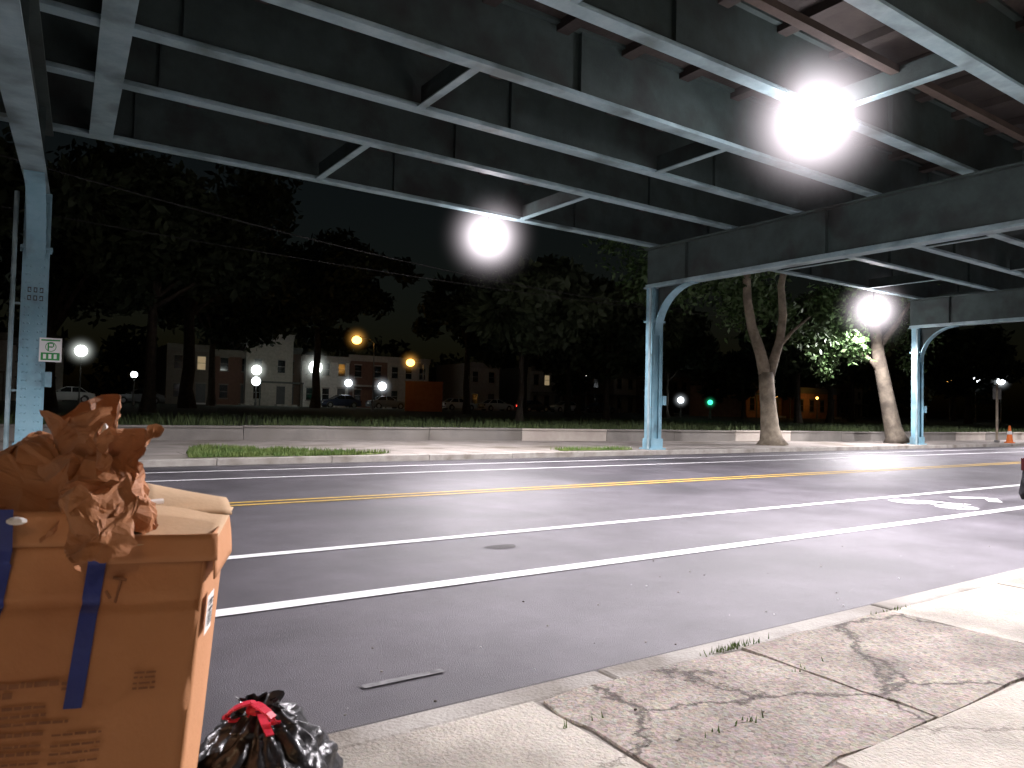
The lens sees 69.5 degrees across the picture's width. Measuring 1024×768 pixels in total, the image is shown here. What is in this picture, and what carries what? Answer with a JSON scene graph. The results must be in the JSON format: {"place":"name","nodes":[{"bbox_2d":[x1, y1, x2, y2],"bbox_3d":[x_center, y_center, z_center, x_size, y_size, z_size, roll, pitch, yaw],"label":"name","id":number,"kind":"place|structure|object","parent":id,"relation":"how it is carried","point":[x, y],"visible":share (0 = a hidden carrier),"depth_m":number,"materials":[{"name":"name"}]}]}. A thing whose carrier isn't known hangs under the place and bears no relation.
{"place":"outdoors","nodes":[
{"label":"outdoors","id":0,"kind":"place"},
{"bbox_2d":[0,154,813,323],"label":"overhead cables","id":1,"kind":"object","parent":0,"point":[327,243],"visible":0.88,"depth_m":21.91,"materials":[{"name":"black plastic"}]},
{"bbox_2d":[406,359,423,380],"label":"street lamp","id":2,"kind":"object","parent":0,"point":[410,362],"visible":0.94,"depth_m":85.11,"materials":[{"name":"yellow metal"}]},
{"bbox_2d":[0,400,1023,431],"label":"park lawn","id":3,"kind":"structure","parent":0,"point":[165,410],"depth_m":56.03,"materials":[{"name":"green plant"}]},
{"bbox_2d":[0,332,7,400],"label":"row house","id":4,"kind":"structure","parent":3,"relation":"on","point":[3,349],"depth_m":72.38,"materials":[{"name":"brick"}]},
{"bbox_2d":[7,337,64,401],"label":"row house","id":5,"kind":"structure","parent":3,"relation":"on","point":[59,367],"depth_m":73.25,"materials":[{"name":"brick"}]},
{"bbox_2d":[0,139,133,407],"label":"tree","id":6,"kind":"object","parent":3,"relation":"on","point":[66,276],"visible":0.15,"depth_m":44.01,"materials":[{"name":"green plant"}]},
{"bbox_2d":[56,386,95,402],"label":"parked car","id":7,"kind":"object","parent":3,"relation":"on","point":[67,393],"visible":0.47,"depth_m":68.23,"materials":[{"name":"grey paint"}]},
{"bbox_2d":[74,345,87,402],"bbox_3d":[-37.464,-1.483,64.059,3.600,6.400,3.600,3,-2,-34],"label":"street lamp","id":8,"kind":"object","parent":3,"relation":"on","point":[80,350],"visible":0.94,"depth_m":63.91,"materials":[{"name":"grey metal"}]},
{"bbox_2d":[130,371,137,404],"bbox_3d":[-32.193,0.350,62.784,0.560,2.894,0.546,3,-2,-34],"label":"street lamp","id":9,"kind":"object","parent":3,"relation":"on","point":[134,374],"visible":0.97,"depth_m":62.71,"materials":[{"name":"grey metal"}]},
{"bbox_2d":[111,389,165,403],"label":"parked car","id":10,"kind":"object","parent":3,"relation":"on","point":[122,398],"visible":0.69,"depth_m":71.08,"materials":[{"name":"grey paint"}]},
{"bbox_2d":[9,144,292,412],"bbox_3d":[-18.520,-5.751,37.890,9.037,14.458,13.052,0,-2,40],"label":"tree","id":11,"kind":"object","parent":3,"relation":"on","point":[157,265],"visible":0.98,"depth_m":36.41,"materials":[{"name":"green plant"}]},
{"bbox_2d":[156,343,209,403],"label":"row house","id":12,"kind":"structure","parent":3,"relation":"on","point":[169,362],"depth_m":82.33,"materials":[{"name":"brick"}]},
{"bbox_2d":[172,354,206,403],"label":"windows and door","id":13,"kind":"structure","parent":12,"relation":"in","point":[178,360],"depth_m":82.48,"materials":[{"name":"black glass"}]},
{"bbox_2d":[145,163,307,407],"bbox_3d":[-24.209,-8.011,55.322,17.762,19.893,21.728,3,-2,-34],"label":"tree","id":14,"kind":"object","parent":3,"relation":"on","point":[257,203],"visible":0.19,"depth_m":53.83,"materials":[{"name":"green plant"}]},
{"bbox_2d":[132,234,331,405],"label":"tree","id":15,"kind":"object","parent":3,"relation":"on","point":[254,325],"visible":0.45,"depth_m":68.12,"materials":[{"name":"green plant"}]},
{"bbox_2d":[215,349,252,404],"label":"row house","id":16,"kind":"structure","parent":3,"relation":"on","point":[229,376],"depth_m":84.26,"materials":[{"name":"brick"}]},
{"bbox_2d":[218,356,252,404],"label":"windows and door","id":17,"kind":"structure","parent":16,"relation":"in","point":[224,360],"depth_m":84.00,"materials":[{"name":"black glass"}]},
{"bbox_2d":[251,377,260,405],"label":"street lamp","id":18,"kind":"object","parent":3,"relation":"on","point":[255,381],"visible":0.97,"depth_m":74.22,"materials":[{"name":"grey metal"}]},
{"bbox_2d":[252,365,261,389],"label":"street lamp","id":19,"kind":"object","parent":3,"relation":"on","point":[256,370],"visible":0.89,"depth_m":78.05,"materials":[{"name":"white glass"}]},
{"bbox_2d":[227,334,294,405],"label":"row house","id":20,"kind":"structure","parent":3,"relation":"on","point":[275,362],"depth_m":86.22,"materials":[{"name":"paint"}]},
{"bbox_2d":[252,358,288,405],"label":"windows and door","id":21,"kind":"structure","parent":20,"relation":"in","point":[280,390],"depth_m":86.62,"materials":[{"name":"black glass"}]},
{"bbox_2d":[259,347,303,406],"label":"row house","id":22,"kind":"structure","parent":3,"relation":"on","point":[296,382],"depth_m":88.98,"materials":[{"name":"brick"}]},
{"bbox_2d":[259,360,303,406],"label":"windows and door","id":23,"kind":"structure","parent":22,"relation":"in","point":[293,360],"depth_m":87.35,"materials":[{"name":"glass"}]},
{"bbox_2d":[300,354,350,406],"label":"row house","id":24,"kind":"structure","parent":3,"relation":"on","point":[334,374],"depth_m":90.79,"materials":[{"name":"brick"}]},
{"bbox_2d":[305,361,345,406],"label":"windows and door","id":25,"kind":"structure","parent":24,"relation":"in","point":[326,365],"depth_m":90.76,"materials":[{"name":"black glass"}]},
{"bbox_2d":[321,395,361,407],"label":"parked car","id":26,"kind":"object","parent":3,"relation":"on","point":[345,400],"visible":0.91,"depth_m":82.98,"materials":[{"name":"blue paint"}]},
{"bbox_2d":[269,227,423,407],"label":"tree","id":27,"kind":"object","parent":3,"relation":"on","point":[334,292],"visible":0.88,"depth_m":68.19,"materials":[{"name":"green plant"}]},
{"bbox_2d":[345,379,351,407],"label":"street lamp","id":28,"kind":"object","parent":3,"relation":"on","point":[348,383],"visible":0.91,"depth_m":83.91,"materials":[{"name":"grey metal"}]},
{"bbox_2d":[352,336,374,410],"bbox_3d":[-12.683,-1.464,60.256,2.983,7.340,2.880,1,-2,-4],"label":"street lamp","id":29,"kind":"object","parent":3,"relation":"on","point":[356,339],"visible":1,"depth_m":60.22,"materials":[{"name":"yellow metal"}]},
{"bbox_2d":[341,354,390,407],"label":"row house","id":30,"kind":"structure","parent":3,"relation":"on","point":[360,374],"depth_m":94.17,"materials":[{"name":"brick"}]},
{"bbox_2d":[351,364,390,407],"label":"windows and door","id":31,"kind":"structure","parent":30,"relation":"in","point":[356,393],"depth_m":93.71,"materials":[{"name":"black glass"}]},
{"bbox_2d":[378,382,386,407],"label":"street lamp","id":32,"kind":"object","parent":3,"relation":"on","point":[382,386],"visible":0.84,"depth_m":86.71,"materials":[{"name":"white glass"}]},
{"bbox_2d":[365,396,404,408],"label":"parked car","id":33,"kind":"object","parent":3,"relation":"on","point":[384,401],"visible":0.87,"depth_m":85.95,"materials":[{"name":"grey paint"}]},
{"bbox_2d":[386,357,430,408],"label":"row house","id":34,"kind":"structure","parent":3,"relation":"on","point":[400,371],"depth_m":96.93,"materials":[{"name":"brick"}]},
{"bbox_2d":[391,366,425,402],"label":"windows and door","id":35,"kind":"structure","parent":34,"relation":"in","point":[394,368],"depth_m":97.28,"materials":[{"name":"black glass"}]},
{"bbox_2d":[405,381,442,411],"bbox_3d":[-7.793,1.171,65.277,3.280,2.720,2.520,2,-2,-6],"label":"storage container","id":36,"kind":"object","parent":3,"relation":"on","point":[423,395],"visible":0.9,"depth_m":64.06,"materials":[{"name":"orange metal"}]},
{"bbox_2d":[0,309,903,417],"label":"distant trees","id":37,"kind":"object","parent":3,"relation":"on","point":[116,358],"visible":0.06,"depth_m":96.83,"materials":[{"name":"green plant"}]},
{"bbox_2d":[411,260,507,413],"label":"tree","id":38,"kind":"object","parent":3,"relation":"on","point":[442,302],"visible":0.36,"depth_m":60.23,"materials":[{"name":"green plant"}]},
{"bbox_2d":[442,398,476,409],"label":"parked car","id":39,"kind":"object","parent":3,"relation":"on","point":[451,403],"visible":0.64,"depth_m":91.22,"materials":[{"name":"grey paint"}]},
{"bbox_2d":[436,362,499,410],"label":"row house","id":40,"kind":"structure","parent":3,"relation":"on","point":[484,383],"depth_m":104.63,"materials":[{"name":"brick"}]},
{"bbox_2d":[472,370,498,410],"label":"windows and door","id":41,"kind":"structure","parent":40,"relation":"in","point":[475,373],"depth_m":103.58,"materials":[{"name":"black glass"}]},
{"bbox_2d":[478,399,513,410],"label":"parked car","id":42,"kind":"object","parent":3,"relation":"on","point":[492,404],"visible":0.94,"depth_m":94.62,"materials":[{"name":"grey paint"}]},
{"bbox_2d":[483,346,528,412],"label":"tree","id":43,"kind":"object","parent":3,"relation":"on","point":[506,354],"visible":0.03,"depth_m":68.82,"materials":[{"name":"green plant"}]},
{"bbox_2d":[499,366,563,411],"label":"row house","id":44,"kind":"structure","parent":3,"relation":"on","point":[539,384],"depth_m":110.72,"materials":[{"name":"brick"}]},
{"bbox_2d":[531,374,563,411],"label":"windows and door","id":45,"kind":"structure","parent":44,"relation":"in","point":[536,376],"depth_m":110.02,"materials":[{"name":"black glass"}]},
{"bbox_2d":[516,400,550,411],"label":"parked car","id":46,"kind":"object","parent":3,"relation":"on","point":[537,406],"visible":0.69,"depth_m":98.15,"materials":[{"name":"grey paint"}]},
{"bbox_2d":[455,253,616,420],"bbox_3d":[0.841,-2.400,37.415,7.820,8.557,9.472,2,-2,-11],"label":"tree","id":47,"kind":"object","parent":3,"relation":"on","point":[527,323],"visible":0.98,"depth_m":34.90,"materials":[{"name":"green plant"}]},
{"bbox_2d":[550,401,575,411],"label":"parked car","id":48,"kind":"object","parent":3,"relation":"on","point":[559,406],"visible":0.49,"depth_m":101.10,"materials":[{"name":"grey paint"}]},
{"bbox_2d":[562,372,594,412],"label":"row house","id":49,"kind":"structure","parent":3,"relation":"on","point":[582,401],"depth_m":114.15,"materials":[{"name":"brick"}]},
{"bbox_2d":[571,386,594,412],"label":"windows and door","id":50,"kind":"structure","parent":49,"relation":"in","point":[582,400],"depth_m":114.15,"materials":[{"name":"black glass"}]},
{"bbox_2d":[544,276,642,416],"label":"tree","id":51,"kind":"object","parent":3,"relation":"on","point":[567,406],"visible":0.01,"depth_m":57.21,"materials":[{"name":"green plant"}]},
{"bbox_2d":[589,372,618,412],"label":"row house","id":52,"kind":"structure","parent":3,"relation":"on","point":[597,389],"depth_m":115.95,"materials":[{"name":"brick"}]},
{"bbox_2d":[593,378,618,412],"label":"windows and door","id":53,"kind":"structure","parent":52,"relation":"in","point":[596,383],"depth_m":115.68,"materials":[{"name":"black glass"}]},
{"bbox_2d":[540,276,703,419],"bbox_3d":[6.327,-2.250,49.706,11.034,9.344,9.695,2,-2,-11],"label":"tree","id":54,"kind":"object","parent":3,"relation":"on","point":[618,340],"visible":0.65,"depth_m":48.38,"materials":[{"name":"green plant"}]},
{"bbox_2d":[613,374,641,412],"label":"row house","id":55,"kind":"structure","parent":3,"relation":"on","point":[624,387],"depth_m":118.78,"materials":[{"name":"brick"}]},
{"bbox_2d":[617,378,641,412],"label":"windows and door","id":56,"kind":"structure","parent":55,"relation":"in","point":[630,400],"depth_m":118.75,"materials":[{"name":"black glass"}]},
{"bbox_2d":[628,373,644,413],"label":"row house","id":57,"kind":"structure","parent":3,"relation":"on","point":[640,385],"depth_m":120.58,"materials":[{"name":"brick"}]},
{"bbox_2d":[640,380,644,413],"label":"windows and door","id":58,"kind":"structure","parent":57,"relation":"in","point":[642,381],"depth_m":120.74,"materials":[{"name":"black glass"}]},
{"bbox_2d":[627,372,686,413],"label":"row house","id":59,"kind":"structure","parent":3,"relation":"on","point":[676,389],"depth_m":125.78,"materials":[{"name":"brick"}]},
{"bbox_2d":[662,381,686,413],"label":"windows and door","id":60,"kind":"structure","parent":59,"relation":"in","point":[675,383],"depth_m":125.55,"materials":[{"name":"black glass"}]},
{"bbox_2d":[617,331,705,415],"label":"tree","id":61,"kind":"object","parent":3,"relation":"on","point":[639,368],"visible":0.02,"depth_m":82.06,"materials":[{"name":"green plant"}]},
{"bbox_2d":[678,397,683,416],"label":"street lamp","id":62,"kind":"object","parent":3,"relation":"on","point":[680,400],"visible":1,"depth_m":69.86,"materials":[{"name":"grey metal"}]},
{"bbox_2d":[681,373,703,413],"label":"row house","id":63,"kind":"structure","parent":3,"relation":"on","point":[686,382],"depth_m":127.42,"materials":[{"name":"brick"}]},
{"bbox_2d":[682,382,700,409],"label":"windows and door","id":64,"kind":"structure","parent":63,"relation":"in","point":[684,383],"depth_m":127.13,"materials":[{"name":"black glass"}]},
{"bbox_2d":[689,331,800,418],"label":"tree","id":65,"kind":"object","parent":3,"relation":"on","point":[736,373],"visible":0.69,"depth_m":78.49,"materials":[{"name":"green plant"}]},
{"bbox_2d":[739,288,891,422],"bbox_3d":[21.721,-2.146,54.119,8.997,10.111,9.757,3,-2,-34],"label":"tree","id":66,"kind":"object","parent":3,"relation":"on","point":[790,355],"visible":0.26,"depth_m":53.13,"materials":[{"name":"green plant"}]},
{"bbox_2d":[800,384,837,403],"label":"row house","id":67,"kind":"structure","parent":3,"relation":"on","point":[813,386],"depth_m":149.39,"materials":[{"name":"brick"}]},
{"bbox_2d":[800,383,855,417],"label":"row house","id":68,"kind":"structure","parent":3,"relation":"on","point":[843,396],"depth_m":153.11,"materials":[{"name":"brick"}]},
{"bbox_2d":[837,391,855,417],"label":"windows and door","id":69,"kind":"structure","parent":68,"relation":"in","point":[841,397],"depth_m":153.04,"materials":[{"name":"black glass"}]},
{"bbox_2d":[768,289,889,422],"bbox_3d":[27.245,-2.754,65.925,10.256,12.416,12.657,1,-2,16],"label":"tree","id":70,"kind":"object","parent":3,"relation":"on","point":[829,388],"visible":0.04,"depth_m":64.43,"materials":[{"name":"green plant"}]},
{"bbox_2d":[804,324,892,421],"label":"tree","id":71,"kind":"object","parent":3,"relation":"on","point":[863,378],"visible":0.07,"depth_m":79.12,"materials":[{"name":"green plant"}]},
{"bbox_2d":[854,385,868,417],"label":"row house","id":72,"kind":"structure","parent":3,"relation":"on","point":[858,398],"depth_m":156.38,"materials":[{"name":"brick"}]},
{"bbox_2d":[856,392,868,417],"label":"windows and door","id":73,"kind":"structure","parent":72,"relation":"in","point":[858,392],"depth_m":156.04,"materials":[{"name":"black glass"}]},
{"bbox_2d":[886,331,957,420],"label":"tree","id":74,"kind":"object","parent":3,"relation":"on","point":[905,401],"visible":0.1,"depth_m":109.16,"materials":[{"name":"green plant"}]},
{"bbox_2d":[947,358,1015,420],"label":"tree","id":75,"kind":"object","parent":3,"relation":"on","point":[990,400],"visible":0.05,"depth_m":120.04,"materials":[{"name":"green plant"}]},
{"bbox_2d":[997,379,1004,422],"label":"street lamp","id":76,"kind":"object","parent":3,"relation":"on","point":[1001,382],"visible":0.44,"depth_m":101.61,"materials":[{"name":"grey metal"}]},
{"bbox_2d":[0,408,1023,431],"bbox_3d":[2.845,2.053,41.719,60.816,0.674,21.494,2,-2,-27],"label":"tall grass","id":77,"kind":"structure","parent":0,"point":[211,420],"depth_m":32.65,"materials":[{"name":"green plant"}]},
{"bbox_2d":[0,121,1023,419],"label":"sky","id":78,"kind":"structure","parent":0,"point":[430,235],"materials":[{"name":"black"}]},
{"bbox_2d":[42,400,1023,458],"bbox_3d":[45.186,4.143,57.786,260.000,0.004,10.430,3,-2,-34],"label":"pavement","id":79,"kind":"structure","parent":0,"point":[171,449],"depth_m":23.93,"materials":[{"name":"concrete"}]},
{"bbox_2d":[186,447,629,457],"bbox_3d":[-2.603,1.882,21.535,13.500,0.001,4.250,3,-2,-34],"label":"grass strip","id":80,"kind":"object","parent":79,"relation":"on","point":[337,454],"depth_m":17.66,"materials":[{"name":"green plant"}]},
{"bbox_2d":[186,443,631,457],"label":"grass tufts","id":81,"kind":"object","parent":80,"relation":"on","point":[226,450],"visible":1,"depth_m":18.29,"materials":[{"name":"green plant"}]},
{"bbox_2d":[0,424,1023,440],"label":"park wall","id":82,"kind":"structure","parent":79,"relation":"on","point":[221,432],"depth_m":27.66,"materials":[{"name":"concrete"}]},
{"bbox_2d":[152,443,1023,466],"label":"kerb","id":83,"kind":"structure","parent":79,"relation":"on","point":[267,460],"depth_m":20.21,"materials":[{"name":"concrete"}]},
{"bbox_2d":[327,568,1023,749],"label":"kerb","id":84,"kind":"structure","parent":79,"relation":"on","point":[357,736],"depth_m":3.52,"materials":[{"name":"concrete"}]},
{"bbox_2d":[581,234,843,445],"bbox_3d":[8.863,-3.797,32.065,11.049,12.752,7.677,3,-2,-34],"label":"plane tree","id":85,"kind":"object","parent":79,"relation":"on","point":[750,298],"visible":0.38,"depth_m":30.89,"materials":[{"name":"green plant"}]},
{"bbox_2d":[799,282,944,443],"bbox_3d":[17.840,-2.397,37.008,10.912,10.688,7.166,3,-2,-34],"label":"plane tree","id":86,"kind":"object","parent":79,"relation":"on","point":[849,320],"visible":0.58,"depth_m":34.70,"materials":[{"name":"green plant"}]},
{"bbox_2d":[993,384,1000,441],"bbox_3d":[25.820,1.555,39.290,0.200,3.100,0.400,3,-2,-34],"label":"sign post","id":87,"kind":"object","parent":79,"relation":"on","point":[996,393],"visible":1,"depth_m":39.25,"materials":[{"name":"grey metal"}]},
{"bbox_2d":[1004,426,1014,442],"bbox_3d":[26.133,2.646,38.759,0.470,0.900,0.470,3,-2,-34],"label":"traffic cone","id":88,"kind":"object","parent":79,"relation":"on","point":[1009,438],"visible":0.96,"depth_m":38.67,"materials":[{"name":"orange plastic"}]},
{"bbox_2d":[150,446,1023,743],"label":"road","id":89,"kind":"structure","parent":0,"point":[322,664],"depth_m":6.97,"materials":[{"name":"grey asphalt"}]},
{"bbox_2d":[152,448,1023,687],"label":"road markings","id":90,"kind":"object","parent":89,"relation":"on","point":[288,603],"visible":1,"depth_m":8.17,"materials":[{"name":"white paint"}]},
{"bbox_2d":[344,533,1023,745],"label":"litter","id":91,"kind":"object","parent":89,"relation":"on","point":[679,738],"visible":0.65,"depth_m":3.86,"materials":[{"name":"paper"}]},
{"bbox_2d":[1019,458,1023,499],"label":"parked car","id":92,"kind":"object","parent":89,"relation":"on","point":[1021,490],"visible":1,"depth_m":10.71,"materials":[{"name":"red paint"}]},
{"bbox_2d":[337,576,1023,767],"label":"pavement","id":93,"kind":"structure","parent":0,"point":[928,709],"depth_m":3.11,"materials":[{"name":"concrete"}]},
{"bbox_2d":[0,484,232,767],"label":"cardboard box","id":94,"kind":"object","parent":93,"relation":"on","point":[105,664],"visible":0.92,"depth_m":1.44,"materials":[{"name":"brown cardboard"}]},
{"bbox_2d":[0,406,175,582],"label":"crumpled brown paper","id":95,"kind":"object","parent":94,"relation":"on","point":[89,474],"visible":0.96,"depth_m":1.44,"materials":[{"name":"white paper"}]},
{"bbox_2d":[197,690,342,767],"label":"trash bag","id":96,"kind":"object","parent":93,"relation":"on","point":[265,730],"visible":0.97,"depth_m":1.85,"materials":[{"name":"black plastic"}]},
{"bbox_2d":[0,0,1023,449],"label":"elevated railway bridge","id":97,"kind":"structure","parent":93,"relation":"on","point":[666,140],"depth_m":14.67,"materials":[{"name":"metal"}]},
{"bbox_2d":[27,287,42,300],"bbox_3d":[-9.351,-1.766,14.477,0.260,0.260,0.005,3,-2,-34],"label":"column number plate","id":98,"kind":"object","parent":97,"relation":"attached to","point":[34,296],"depth_m":14.48,"materials":[{"name":"blue paint"}]},
{"bbox_2d":[39,338,61,361],"bbox_3d":[-9.104,-0.672,14.556,0.380,0.470,0.013,2,-2,-24],"label":"parking sign","id":99,"kind":"object","parent":97,"relation":"attached to","point":[50,349],"visible":1,"depth_m":14.55,"materials":[{"name":"white metal"}]},
{"bbox_2d":[475,216,501,248],"bbox_3d":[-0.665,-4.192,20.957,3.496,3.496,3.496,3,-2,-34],"label":"street lamp","id":100,"kind":"object","parent":97,"relation":"attached to","point":[488,234],"visible":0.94,"depth_m":20.70,"materials":[{"name":"white glass"}]},
{"bbox_2d":[787,91,839,145],"bbox_3d":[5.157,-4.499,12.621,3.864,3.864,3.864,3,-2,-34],"label":"street lamp","id":101,"kind":"object","parent":97,"relation":"on","point":[814,118],"visible":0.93,"depth_m":12.35,"materials":[{"name":"white glass"}]},
{"bbox_2d":[862,292,884,319],"bbox_3d":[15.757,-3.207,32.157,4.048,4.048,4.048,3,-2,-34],"label":"street lamp","id":102,"kind":"object","parent":97,"relation":"on","point":[873,308],"visible":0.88,"depth_m":31.87,"materials":[{"name":"white glass"}]},
{"bbox_2d":[563,605,910,737],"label":"weeds","id":103,"kind":"object","parent":93,"relation":"on","point":[731,648],"visible":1,"depth_m":3.87,"materials":[{"name":"green plant"}]},
{"bbox_2d":[689,384,790,417],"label":"brick building","id":104,"kind":"structure","parent":0,"point":[700,406],"depth_m":92.75,"materials":[{"name":"clear brick"}]},
{"bbox_2d":[749,393,790,417],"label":"windows and door","id":105,"kind":"structure","parent":104,"relation":"in","point":[752,399],"depth_m":90.70,"materials":[{"name":"black glass"}]},
{"bbox_2d":[782,387,841,418],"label":"brick building","id":106,"kind":"structure","parent":0,"point":[808,402],"depth_m":95.48,"materials":[{"name":"brown brick"}]},
{"bbox_2d":[801,399,841,418],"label":"windows and door","id":107,"kind":"structure","parent":106,"relation":"in","point":[811,400],"depth_m":95.66,"materials":[{"name":"black glass"}]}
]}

